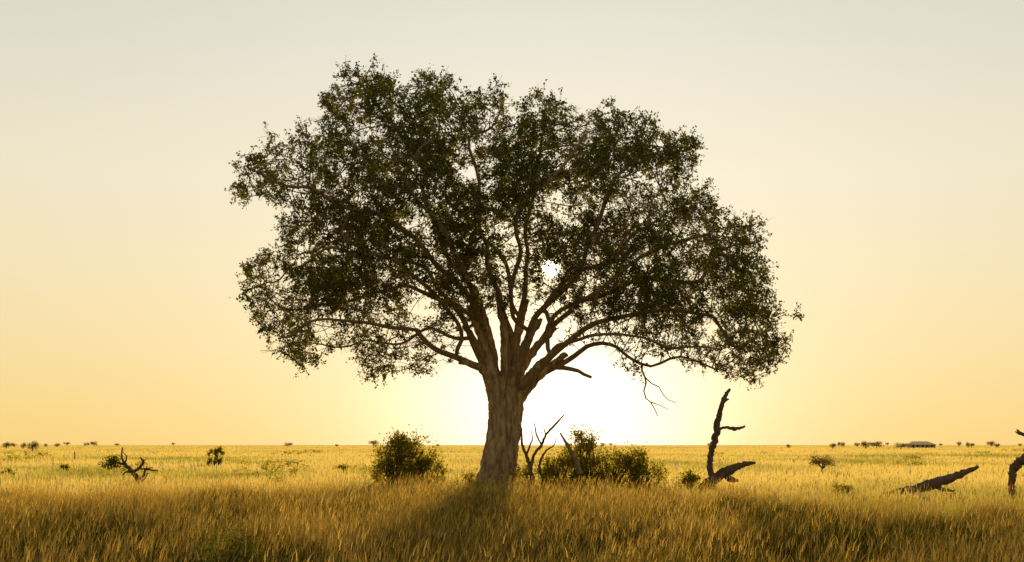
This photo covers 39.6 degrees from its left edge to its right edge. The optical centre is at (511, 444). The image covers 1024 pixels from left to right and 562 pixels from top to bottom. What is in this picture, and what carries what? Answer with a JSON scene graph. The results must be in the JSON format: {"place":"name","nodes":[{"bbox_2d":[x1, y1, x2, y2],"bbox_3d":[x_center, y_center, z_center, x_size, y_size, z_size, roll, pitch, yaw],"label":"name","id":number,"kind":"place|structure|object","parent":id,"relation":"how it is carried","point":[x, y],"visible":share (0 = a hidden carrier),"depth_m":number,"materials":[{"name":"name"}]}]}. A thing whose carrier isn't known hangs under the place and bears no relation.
{"place":"outdoors","nodes":[
{"label":"outdoors","id":0,"kind":"place"},
{"bbox_2d":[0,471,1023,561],"bbox_3d":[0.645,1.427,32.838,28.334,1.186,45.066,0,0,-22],"label":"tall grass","id":1,"kind":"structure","parent":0,"point":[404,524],"depth_m":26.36,"materials":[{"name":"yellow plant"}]},
{"bbox_2d":[0,445,1023,560],"bbox_3d":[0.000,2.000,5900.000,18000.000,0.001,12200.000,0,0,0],"label":"ground","id":2,"kind":"structure","parent":0,"point":[537,466],"depth_m":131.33,"materials":[{"name":"yellow plant"}]},
{"bbox_2d":[2,441,10,447],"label":"acacia tree","id":3,"kind":"object","parent":2,"relation":"on","point":[7,443],"visible":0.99,"depth_m":695.37,"materials":[{"name":"plant"}]},
{"bbox_2d":[1,466,16,475],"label":"shrub","id":4,"kind":"object","parent":2,"relation":"on","point":[8,470],"visible":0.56,"depth_m":89.64,"materials":[{"name":"green plant"}]},
{"bbox_2d":[3,452,37,459],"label":"scrub","id":5,"kind":"object","parent":2,"relation":"on","point":[9,456],"visible":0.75,"depth_m":179.22,"materials":[{"name":"yellow plant"}]},
{"bbox_2d":[7,449,53,456],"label":"scrub","id":6,"kind":"object","parent":2,"relation":"on","point":[41,453],"visible":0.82,"depth_m":229.04,"materials":[{"name":"yellow plant"}]},
{"bbox_2d":[25,441,40,450],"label":"thorn tree","id":7,"kind":"object","parent":2,"relation":"on","point":[35,446],"visible":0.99,"depth_m":419.82,"materials":[{"name":"plant"}]},
{"bbox_2d":[58,463,69,471],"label":"shrub","id":8,"kind":"object","parent":2,"relation":"on","point":[67,466],"visible":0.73,"depth_m":104.94,"materials":[{"name":"green plant"}]},
{"bbox_2d":[69,472,116,477],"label":"scrub","id":9,"kind":"object","parent":2,"relation":"on","point":[107,473],"visible":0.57,"depth_m":84.98,"materials":[{"name":"yellow plant"}]},
{"bbox_2d":[97,447,157,485],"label":"dead tree","id":10,"kind":"object","parent":2,"relation":"on","point":[113,461],"visible":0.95,"depth_m":65.93,"materials":[{"name":"brown plant"}]},
{"bbox_2d":[131,458,147,466],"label":"scrub","id":11,"kind":"object","parent":2,"relation":"on","point":[138,463],"visible":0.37,"depth_m":119.00,"materials":[{"name":"yellow plant"}]},
{"bbox_2d":[205,446,220,465],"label":"shrub","id":12,"kind":"object","parent":2,"relation":"on","point":[214,453],"visible":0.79,"depth_m":124.97,"materials":[{"name":"green plant"}]},
{"bbox_2d":[214,446,224,465],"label":"shrub","id":13,"kind":"object","parent":2,"relation":"on","point":[220,450],"visible":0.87,"depth_m":125.30,"materials":[{"name":"green plant"}]},
{"bbox_2d":[186,517,276,561],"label":"shrub","id":14,"kind":"object","parent":2,"relation":"on","point":[238,557],"visible":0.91,"depth_m":19.39,"materials":[{"name":"green plant"}]},
{"bbox_2d":[215,470,280,478],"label":"scrub","id":15,"kind":"object","parent":2,"relation":"on","point":[249,474],"visible":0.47,"depth_m":82.95,"materials":[{"name":"yellow plant"}]},
{"bbox_2d":[232,461,308,474],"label":"scrub","id":16,"kind":"object","parent":2,"relation":"on","point":[272,467],"visible":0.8,"depth_m":93.86,"materials":[{"name":"yellow plant"}]},
{"bbox_2d":[240,457,304,468],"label":"scrub","id":17,"kind":"object","parent":2,"relation":"on","point":[268,461],"visible":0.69,"depth_m":119.91,"materials":[{"name":"yellow plant"}]},
{"bbox_2d":[261,475,294,483],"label":"scrub","id":18,"kind":"object","parent":2,"relation":"on","point":[276,478],"visible":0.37,"depth_m":68.53,"materials":[{"name":"yellow plant"}]},
{"bbox_2d":[271,448,305,455],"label":"scrub","id":19,"kind":"object","parent":2,"relation":"on","point":[288,453],"visible":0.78,"depth_m":253.20,"materials":[{"name":"yellow plant"}]},
{"bbox_2d":[294,449,321,452],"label":"scrub","id":20,"kind":"object","parent":2,"relation":"on","point":[313,450],"visible":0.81,"depth_m":332.82,"materials":[{"name":"yellow plant"}]},
{"bbox_2d":[336,463,348,471],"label":"shrub","id":21,"kind":"object","parent":2,"relation":"on","point":[340,466],"visible":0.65,"depth_m":104.81,"materials":[{"name":"green plant"}]},
{"bbox_2d":[334,464,367,470],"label":"scrub","id":22,"kind":"object","parent":2,"relation":"on","point":[347,466],"visible":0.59,"depth_m":103.96,"materials":[{"name":"yellow plant"}]},
{"bbox_2d":[368,440,378,447],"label":"acacia tree","id":23,"kind":"object","parent":2,"relation":"on","point":[374,443],"visible":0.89,"depth_m":800.22,"materials":[{"name":"plant"}]},
{"bbox_2d":[372,430,415,484],"bbox_3d":[-4.887,0.699,58.481,2.124,2.822,1.687,0,0,0],"label":"shrub","id":24,"kind":"object","parent":2,"relation":"on","point":[391,449],"visible":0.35,"depth_m":58.40,"materials":[{"name":"green plant"}]},
{"bbox_2d":[358,424,448,490],"bbox_3d":[-4.417,0.624,58.002,3.458,2.968,3.690,0,0,14],"label":"shrub","id":25,"kind":"object","parent":2,"relation":"on","point":[402,444],"visible":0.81,"depth_m":57.66,"materials":[{"name":"green plant"}]},
{"bbox_2d":[404,444,452,491],"bbox_3d":[-3.408,1.018,57.419,1.956,2.146,1.673,0,0,25],"label":"shrub","id":26,"kind":"object","parent":2,"relation":"on","point":[427,459],"visible":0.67,"depth_m":57.32,"materials":[{"name":"green plant"}]},
{"bbox_2d":[447,466,483,491],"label":"shrub","id":27,"kind":"object","parent":2,"relation":"on","point":[469,477],"visible":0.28,"depth_m":57.03,"materials":[{"name":"green plant"}]},
{"bbox_2d":[224,53,804,492],"bbox_3d":[-0.064,-7.112,59.942,24.589,19.117,14.132,0,0,0],"label":"fig tree","id":28,"kind":"object","parent":2,"relation":"on","point":[510,383],"visible":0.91,"depth_m":57.73,"materials":[{"name":"green plant"}]},
{"bbox_2d":[500,459,567,492],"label":"shrub","id":29,"kind":"object","parent":2,"relation":"on","point":[523,472],"visible":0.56,"depth_m":56.73,"materials":[{"name":"green plant"}]},
{"bbox_2d":[521,415,563,482],"bbox_3d":[1.205,0.154,56.338,1.733,2.702,0.563,0,0,0],"label":"dead bush","id":30,"kind":"object","parent":2,"relation":"on","point":[530,464],"visible":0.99,"depth_m":56.16,"materials":[{"name":"brown wood"}]},
{"bbox_2d":[534,447,594,491],"bbox_3d":[2.028,1.065,57.031,2.672,2.064,2.445,0,0,0],"label":"shrub","id":31,"kind":"object","parent":2,"relation":"on","point":[564,461],"visible":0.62,"depth_m":56.83,"materials":[{"name":"green plant"}]},
{"bbox_2d":[560,433,582,473],"bbox_3d":[2.351,0.334,56.415,0.943,1.649,0.229,0,0,0],"label":"dead stake","id":32,"kind":"object","parent":2,"relation":"on","point":[575,459],"visible":1,"depth_m":56.35,"materials":[{"name":"brown wood"}]},
{"bbox_2d":[552,424,614,488],"bbox_3d":[2.980,0.674,58.435,2.958,3.060,2.891,0,0,36],"label":"shrub","id":33,"kind":"object","parent":2,"relation":"on","point":[582,441],"visible":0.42,"depth_m":58.24,"materials":[{"name":"green plant"}]},
{"bbox_2d":[573,432,650,493],"bbox_3d":[4.092,0.780,57.290,3.339,2.677,2.910,0,0,0],"label":"shrub","id":34,"kind":"object","parent":2,"relation":"on","point":[616,457],"visible":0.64,"depth_m":56.86,"materials":[{"name":"green plant"}]},
{"bbox_2d":[610,441,673,491],"bbox_3d":[5.277,0.978,57.447,2.790,2.232,2.217,0,0,0],"label":"shrub","id":35,"kind":"object","parent":2,"relation":"on","point":[647,473],"visible":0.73,"depth_m":57.21,"materials":[{"name":"green plant"}]},
{"bbox_2d":[664,468,711,493],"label":"shrub","id":36,"kind":"object","parent":2,"relation":"on","point":[692,477],"visible":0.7,"depth_m":55.85,"materials":[{"name":"green plant"}]},
{"bbox_2d":[692,461,755,493],"bbox_3d":[8.436,1.316,56.599,2.580,1.338,0.522,0,0,0],"label":"fallen log","id":37,"kind":"object","parent":2,"relation":"on","point":[726,472],"visible":0.84,"depth_m":56.45,"materials":[{"name":"brown wood"}]},
{"bbox_2d":[707,388,745,489],"bbox_3d":[8.577,-0.199,57.150,1.573,4.130,0.549,0,0,-4],"label":"dead snag","id":38,"kind":"object","parent":2,"relation":"on","point":[717,428],"visible":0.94,"depth_m":56.92,"materials":[{"name":"brown wood"}]},
{"bbox_2d":[709,492,769,518],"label":"shrub","id":39,"kind":"object","parent":2,"relation":"on","point":[735,502],"visible":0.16,"depth_m":35.94,"materials":[{"name":"green plant"}]},
{"bbox_2d":[808,453,837,472],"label":"acacia tree","id":40,"kind":"object","parent":2,"relation":"on","point":[822,461],"visible":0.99,"depth_m":91.78,"materials":[{"name":"plant"}]},
{"bbox_2d":[825,479,856,496],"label":"shrub","id":41,"kind":"object","parent":2,"relation":"on","point":[844,487],"visible":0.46,"depth_m":53.97,"materials":[{"name":"green plant"}]},
{"bbox_2d":[859,441,870,448],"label":"thorn tree","id":42,"kind":"object","parent":2,"relation":"on","point":[865,445],"visible":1,"depth_m":699.03,"materials":[{"name":"plant"}]},
{"bbox_2d":[869,441,884,447],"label":"acacia tree","id":43,"kind":"object","parent":2,"relation":"on","point":[876,444],"visible":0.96,"depth_m":764.22,"materials":[{"name":"plant"}]},
{"bbox_2d":[876,458,927,466],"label":"scrub","id":44,"kind":"object","parent":2,"relation":"on","point":[913,461],"visible":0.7,"depth_m":126.93,"materials":[{"name":"yellow plant"}]},
{"bbox_2d":[893,442,911,448],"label":"acacia tree","id":45,"kind":"object","parent":2,"relation":"on","point":[901,445],"visible":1,"depth_m":611.70,"materials":[{"name":"plant"}]},
{"bbox_2d":[898,452,925,459],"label":"scrub","id":46,"kind":"object","parent":2,"relation":"on","point":[915,455],"visible":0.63,"depth_m":181.29,"materials":[{"name":"yellow plant"}]},
{"bbox_2d":[906,441,936,447],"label":"lodge","id":47,"kind":"structure","parent":2,"relation":"on","point":[920,444],"depth_m":897.00,"materials":[{"name":"grey"}]},
{"bbox_2d":[883,465,978,496],"bbox_3d":[15.648,1.357,52.940,3.618,1.199,0.675,0,0,0],"label":"fallen log","id":48,"kind":"object","parent":2,"relation":"on","point":[938,482],"visible":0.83,"depth_m":52.90,"materials":[{"name":"brown wood"}]},
{"bbox_2d":[1007,429,1023,499],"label":"dead stump","id":49,"kind":"object","parent":2,"relation":"on","point":[1016,465],"visible":0.87,"depth_m":49.93,"materials":[{"name":"brown wood"}]},
{"bbox_2d":[0,0,1023,444],"label":"sky","id":50,"kind":"structure","parent":0,"point":[881,142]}
]}

